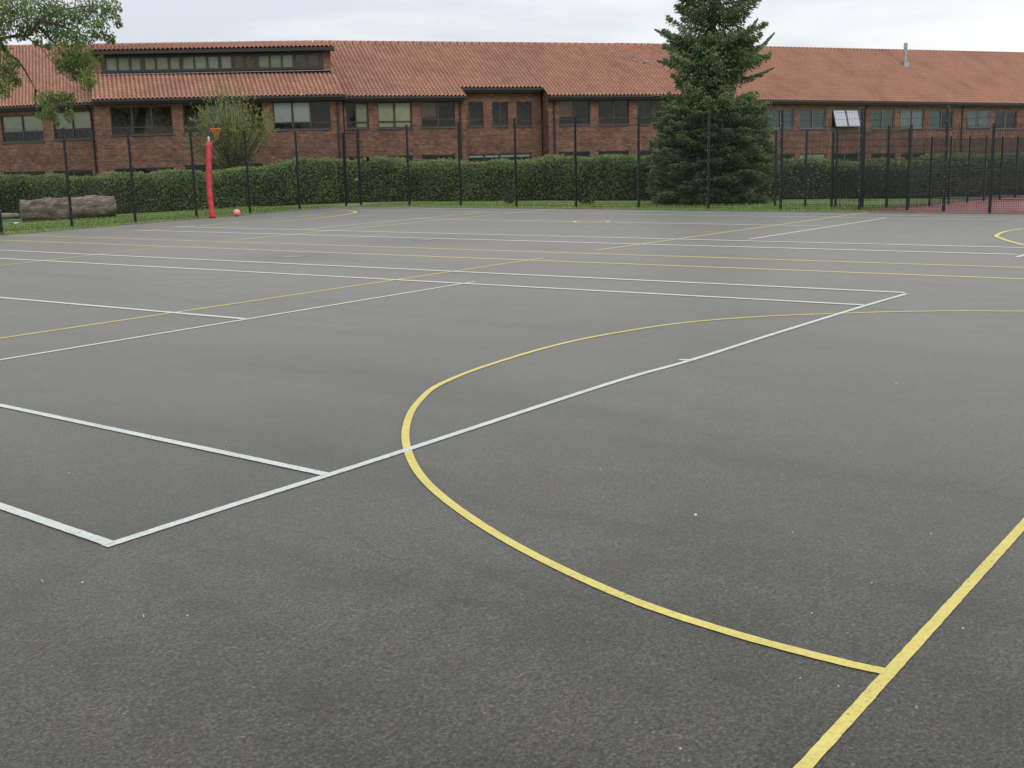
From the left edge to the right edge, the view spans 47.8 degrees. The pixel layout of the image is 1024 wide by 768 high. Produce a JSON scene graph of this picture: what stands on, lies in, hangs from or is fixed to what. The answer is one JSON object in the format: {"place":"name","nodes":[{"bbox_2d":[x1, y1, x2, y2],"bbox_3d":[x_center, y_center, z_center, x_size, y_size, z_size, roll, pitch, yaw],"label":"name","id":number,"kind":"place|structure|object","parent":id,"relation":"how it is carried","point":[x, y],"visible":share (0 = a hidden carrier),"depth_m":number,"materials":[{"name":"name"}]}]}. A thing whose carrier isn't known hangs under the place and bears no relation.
{"place":"outdoors","nodes":[
{"label":"outdoors","id":0,"kind":"place"},
{"bbox_2d":[0,194,1020,234],"bbox_3d":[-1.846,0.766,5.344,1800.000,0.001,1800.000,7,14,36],"label":"ground","id":1,"kind":"structure","parent":0,"point":[596,201],"depth_m":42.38,"materials":[{"name":"green plant"}]},
{"bbox_2d":[2,213,19,218],"bbox_3d":[-18.377,-6.022,41.420,0.218,0.224,1.449,7,14,36],"label":"fallen branch","id":2,"kind":"object","parent":1,"relation":"on","point":[9,216],"visible":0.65,"depth_m":41.64,"materials":[{"name":"grey wood"}]},
{"bbox_2d":[0,0,123,127],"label":"broadleaf tree","id":3,"kind":"object","parent":1,"relation":"on","point":[47,20],"visible":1,"depth_m":38.34,"materials":[{"name":"green plant"}]},
{"bbox_2d":[19,195,116,220],"bbox_3d":[-15.803,-6.295,41.119,3.189,0.823,0.892,-7,12,-26],"label":"fallen log","id":4,"kind":"object","parent":1,"relation":"on","point":[107,205],"visible":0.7,"depth_m":40.79,"materials":[{"name":"brown wood"}]},
{"bbox_2d":[3,206,324,233],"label":"fallen leaves","id":5,"kind":"object","parent":1,"relation":"on","point":[161,218],"visible":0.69,"depth_m":38.58,"materials":[{"name":"brown plant"}]},
{"bbox_2d":[0,156,339,218],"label":"clipped hedge","id":6,"kind":"object","parent":1,"relation":"on","point":[283,175],"visible":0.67,"depth_m":47.34,"materials":[{"name":"green plant"}]},
{"bbox_2d":[0,128,346,232],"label":"fence","id":7,"kind":"object","parent":1,"relation":"on","point":[247,171],"visible":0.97,"depth_m":37.91,"materials":[{"name":"black metal"}]},
{"bbox_2d":[175,74,278,173],"bbox_3d":[-12.890,-10.984,52.090,4.751,5.912,4.991,7,14,36],"label":"young tree","id":8,"kind":"object","parent":1,"relation":"on","point":[238,149],"visible":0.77,"depth_m":51.73,"materials":[{"name":"green plant"}]},
{"bbox_2d":[321,153,660,202],"bbox_3d":[-0.437,-8.864,49.391,18.220,2.127,2.949,4,12,26],"label":"clipped hedge","id":9,"kind":"object","parent":1,"relation":"on","point":[436,190],"visible":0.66,"depth_m":49.54,"materials":[{"name":"green plant"}]},
{"bbox_2d":[503,195,514,203],"bbox_3d":[-0.123,-7.173,44.830,0.581,0.425,0.530,0,11,8],"label":"weed clump","id":10,"kind":"object","parent":1,"relation":"on","point":[511,198],"visible":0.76,"depth_m":44.76,"materials":[{"name":"green plant"}]},
{"bbox_2d":[0,206,1018,235],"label":"court edging","id":11,"kind":"object","parent":1,"relation":"on","point":[533,208],"visible":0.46,"depth_m":35.76,"materials":[{"name":"grey concrete"}]},
{"bbox_2d":[0,40,1023,181],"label":"school building","id":12,"kind":"structure","parent":1,"relation":"on","point":[345,86],"depth_m":65.25,"materials":[{"name":"brick"}]},
{"bbox_2d":[1,114,44,143],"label":"window","id":13,"kind":"structure","parent":12,"relation":"in","point":[18,122],"depth_m":62.92,"materials":[{"name":"grey glass"}]},
{"bbox_2d":[4,171,43,174],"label":"window","id":14,"kind":"structure","parent":12,"relation":"in","point":[26,171],"depth_m":63.39,"materials":[{"name":"black glass"}]},
{"bbox_2d":[53,110,91,140],"bbox_3d":[-23.532,-13.832,61.819,2.462,1.518,0.225,2,12,18],"label":"window","id":15,"kind":"structure","parent":12,"relation":"in","point":[81,120],"depth_m":61.82,"materials":[{"name":"grey glass"}]},
{"bbox_2d":[54,170,91,178],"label":"window","id":16,"kind":"structure","parent":12,"relation":"in","point":[63,170],"depth_m":62.38,"materials":[{"name":"black glass"}]},
{"bbox_2d":[110,106,173,136],"bbox_3d":[-18.911,-13.435,58.993,3.155,1.482,0.187,-2,11,-3],"label":"window","id":17,"kind":"structure","parent":12,"relation":"in","point":[152,126],"depth_m":59.05,"materials":[{"name":"black glass"}]},
{"bbox_2d":[115,167,173,177],"bbox_3d":[-18.930,-10.725,59.577,3.011,0.827,0.064,-2,11,-3],"label":"window","id":18,"kind":"structure","parent":12,"relation":"in","point":[167,167],"depth_m":59.48,"materials":[{"name":"black glass"}]},
{"bbox_2d":[101,47,323,74],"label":"clerestory window","id":19,"kind":"structure","parent":12,"relation":"in","point":[276,61],"depth_m":60.43,"materials":[{"name":"grey glass"}]},
{"bbox_2d":[182,103,264,133],"bbox_3d":[-14.813,-13.625,59.253,4.104,1.507,0.225,-2,11,-3],"label":"window","id":20,"kind":"structure","parent":12,"relation":"in","point":[203,105],"depth_m":59.26,"materials":[{"name":"black glass"}]},
{"bbox_2d":[185,163,262,174],"bbox_3d":[-14.883,-10.919,59.813,3.984,0.923,0.064,-2,11,-3],"label":"window","id":21,"kind":"structure","parent":12,"relation":"in","point":[252,163],"depth_m":59.66,"materials":[{"name":"black glass"}]},
{"bbox_2d":[272,101,331,130],"bbox_3d":[-10.822,-13.809,59.487,2.996,1.464,0.225,-2,11,-3],"label":"window","id":22,"kind":"structure","parent":12,"relation":"in","point":[298,111],"depth_m":59.52,"materials":[{"name":"grey glass"}]},
{"bbox_2d":[346,103,368,129],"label":"window","id":23,"kind":"structure","parent":12,"relation":"in","point":[361,122],"depth_m":61.65,"materials":[{"name":"beige glass"}]},
{"bbox_2d":[377,102,412,128],"bbox_3d":[-6.315,-14.461,62.204,1.944,1.425,0.225,-5,12,-19],"label":"window","id":24,"kind":"structure","parent":12,"relation":"in","point":[395,115],"depth_m":62.28,"materials":[{"name":"beige glass"}]},
{"bbox_2d":[421,101,455,128],"bbox_3d":[-4.047,-14.684,63.015,1.986,1.429,0.240,-5,12,-19],"label":"window","id":25,"kind":"structure","parent":12,"relation":"in","point":[428,109],"depth_m":62.96,"materials":[{"name":"black glass"}]},
{"bbox_2d":[422,155,454,159],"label":"window","id":26,"kind":"structure","parent":12,"relation":"in","point":[422,155],"depth_m":63.43,"materials":[{"name":"black glass"}]},
{"bbox_2d":[468,102,483,126],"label":"window","id":27,"kind":"structure","parent":12,"relation":"in","point":[468,102],"depth_m":64.75,"materials":[{"name":"black glass"}]},
{"bbox_2d":[468,153,530,161],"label":"window","id":28,"kind":"structure","parent":12,"relation":"in","point":[510,154],"depth_m":65.63,"materials":[{"name":"grey glass"}]},
{"bbox_2d":[492,102,508,126],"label":"window","id":29,"kind":"structure","parent":12,"relation":"in","point":[499,125],"depth_m":65.22,"materials":[{"name":"black glass"}]},
{"bbox_2d":[516,102,532,126],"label":"window","id":30,"kind":"structure","parent":12,"relation":"in","point":[530,120],"depth_m":65.73,"materials":[{"name":"black glass"}]},
{"bbox_2d":[559,151,588,157],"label":"window","id":31,"kind":"structure","parent":12,"relation":"in","point":[588,151],"depth_m":66.16,"materials":[{"name":"black glass"}]},
{"bbox_2d":[559,100,590,125],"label":"window","id":32,"kind":"structure","parent":12,"relation":"in","point":[566,107],"depth_m":65.65,"materials":[{"name":"black glass"}]},
{"bbox_2d":[598,151,627,161],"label":"window","id":33,"kind":"structure","parent":12,"relation":"in","point":[598,151],"depth_m":66.93,"materials":[{"name":"black glass"}]},
{"bbox_2d":[598,100,628,125],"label":"window","id":34,"kind":"structure","parent":12,"relation":"in","point":[626,124],"depth_m":66.52,"materials":[{"name":"black glass"}]},
{"bbox_2d":[637,100,666,125],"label":"window","id":35,"kind":"structure","parent":12,"relation":"in","point":[642,124],"depth_m":67.27,"materials":[{"name":"black glass"}]},
{"bbox_2d":[768,108,794,129],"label":"window","id":36,"kind":"structure","parent":12,"relation":"in","point":[789,112],"depth_m":78.36,"materials":[{"name":"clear glass"}]},
{"bbox_2d":[799,108,826,129],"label":"window","id":37,"kind":"structure","parent":12,"relation":"in","point":[812,115],"depth_m":80.09,"materials":[{"name":"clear glass"}]},
{"bbox_2d":[800,153,825,162],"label":"window","id":38,"kind":"structure","parent":12,"relation":"in","point":[801,155],"depth_m":80.61,"materials":[{"name":"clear glass"}]},
{"bbox_2d":[831,109,859,129],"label":"window","id":39,"kind":"structure","parent":12,"relation":"in","point":[845,117],"depth_m":81.76,"materials":[{"name":"white glass"}]},
{"bbox_2d":[870,109,894,129],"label":"window","id":40,"kind":"structure","parent":12,"relation":"in","point":[880,116],"depth_m":84.42,"materials":[{"name":"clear glass"}]},
{"bbox_2d":[900,109,924,129],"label":"window","id":41,"kind":"structure","parent":12,"relation":"in","point":[910,114],"depth_m":86.47,"materials":[{"name":"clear glass"}]},
{"bbox_2d":[929,110,953,129],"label":"window","id":42,"kind":"structure","parent":12,"relation":"in","point":[935,113],"depth_m":88.23,"materials":[{"name":"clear glass"}]},
{"bbox_2d":[966,110,990,129],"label":"window","id":43,"kind":"structure","parent":12,"relation":"in","point":[984,114],"depth_m":91.07,"materials":[{"name":"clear glass"}]},
{"bbox_2d":[996,110,1016,129],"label":"window","id":44,"kind":"structure","parent":12,"relation":"in","point":[1004,128],"depth_m":93.33,"materials":[{"name":"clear glass"}]},
{"bbox_2d":[0,206,1023,767],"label":"asphalt court","id":45,"kind":"object","parent":1,"relation":"on","point":[392,612],"visible":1,"depth_m":6.01,"materials":[{"name":"grey asphalt"}]},
{"bbox_2d":[206,127,220,217],"bbox_3d":[-10.166,-7.170,39.220,0.493,3.038,0.851,4,12,27],"label":"netball post","id":46,"kind":"object","parent":45,"relation":"on","point":[209,178],"visible":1,"depth_m":39.08,"materials":[{"name":"red metal"}]},
{"bbox_2d":[233,209,240,215],"bbox_3d":[-9.476,-5.894,39.762,0.250,0.250,0.250,7,14,36],"label":"netball","id":47,"kind":"object","parent":45,"relation":"on","point":[236,212],"visible":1,"depth_m":39.68,"materials":[{"name":"pink rubber"}]},
{"bbox_2d":[280,255,302,257],"bbox_3d":[-4.166,-2.405,21.782,0.420,0.006,0.420,5,13,31],"label":"drain cover","id":48,"kind":"object","parent":45,"relation":"on","point":[291,256],"visible":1,"depth_m":21.76,"materials":[{"name":"metal"}]},
{"bbox_2d":[0,209,1023,767],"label":"yellow court markings","id":49,"kind":"object","parent":45,"relation":"on","point":[838,729],"visible":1,"depth_m":4.64,"materials":[{"name":"paint"}]},
{"bbox_2d":[0,208,1023,546],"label":"white court markings","id":50,"kind":"object","parent":45,"relation":"on","point":[106,542],"visible":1,"depth_m":9.82,"materials":[{"name":"paint"}]},
{"bbox_2d":[578,196,594,203],"bbox_3d":[2.780,-6.827,42.982,0.664,0.345,0.579,7,14,36],"label":"weed clump","id":51,"kind":"object","parent":1,"relation":"on","point":[591,198],"visible":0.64,"depth_m":42.92,"materials":[{"name":"green plant"}]},
{"bbox_2d":[633,181,650,200],"bbox_3d":[5.365,-7.706,45.970,1.294,0.818,1.143,7,14,36],"label":"shrub","id":52,"kind":"object","parent":1,"relation":"on","point":[645,186],"visible":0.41,"depth_m":45.88,"materials":[{"name":"green plant"}]},
{"bbox_2d":[356,105,1023,211],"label":"fence","id":53,"kind":"object","parent":1,"relation":"on","point":[461,194],"visible":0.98,"depth_m":36.78,"materials":[{"name":"black metal"}]},
{"bbox_2d":[343,133,359,204],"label":"corner gate","id":54,"kind":"structure","parent":53,"relation":"attached to","point":[356,178],"depth_m":47.24,"materials":[{"name":"black metal"}]},
{"bbox_2d":[645,0,779,204],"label":"conifer tree","id":55,"kind":"object","parent":1,"relation":"on","point":[714,60],"visible":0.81,"depth_m":39.86,"materials":[{"name":"green plant"}]},
{"bbox_2d":[774,126,912,207],"bbox_3d":[10.184,-6.603,35.774,0.204,2.616,4.852,-11,14,-40],"label":"enclosure fence","id":56,"kind":"object","parent":1,"relation":"on","point":[805,199],"visible":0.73,"depth_m":35.76,"materials":[{"name":"black metal"}]},
{"bbox_2d":[759,151,1023,198],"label":"clipped hedge","id":57,"kind":"object","parent":1,"relation":"on","point":[883,164],"visible":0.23,"depth_m":42.65,"materials":[{"name":"green plant"}]},
{"bbox_2d":[830,124,1023,212],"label":"enclosure fence","id":58,"kind":"object","parent":1,"relation":"on","point":[991,184],"visible":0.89,"depth_m":31.84,"materials":[{"name":"black metal"}]},
{"bbox_2d":[841,196,1023,213],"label":"red court","id":59,"kind":"object","parent":1,"relation":"on","point":[952,207],"visible":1,"depth_m":33.34,"materials":[{"name":"asphalt"}]},
{"bbox_2d":[910,136,1023,206],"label":"enclosure fence","id":60,"kind":"object","parent":59,"relation":"on","point":[1001,166],"visible":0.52,"depth_m":36.59,"materials":[{"name":"black metal"}]},
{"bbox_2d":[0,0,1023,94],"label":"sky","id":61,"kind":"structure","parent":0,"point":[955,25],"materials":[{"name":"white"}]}
]}

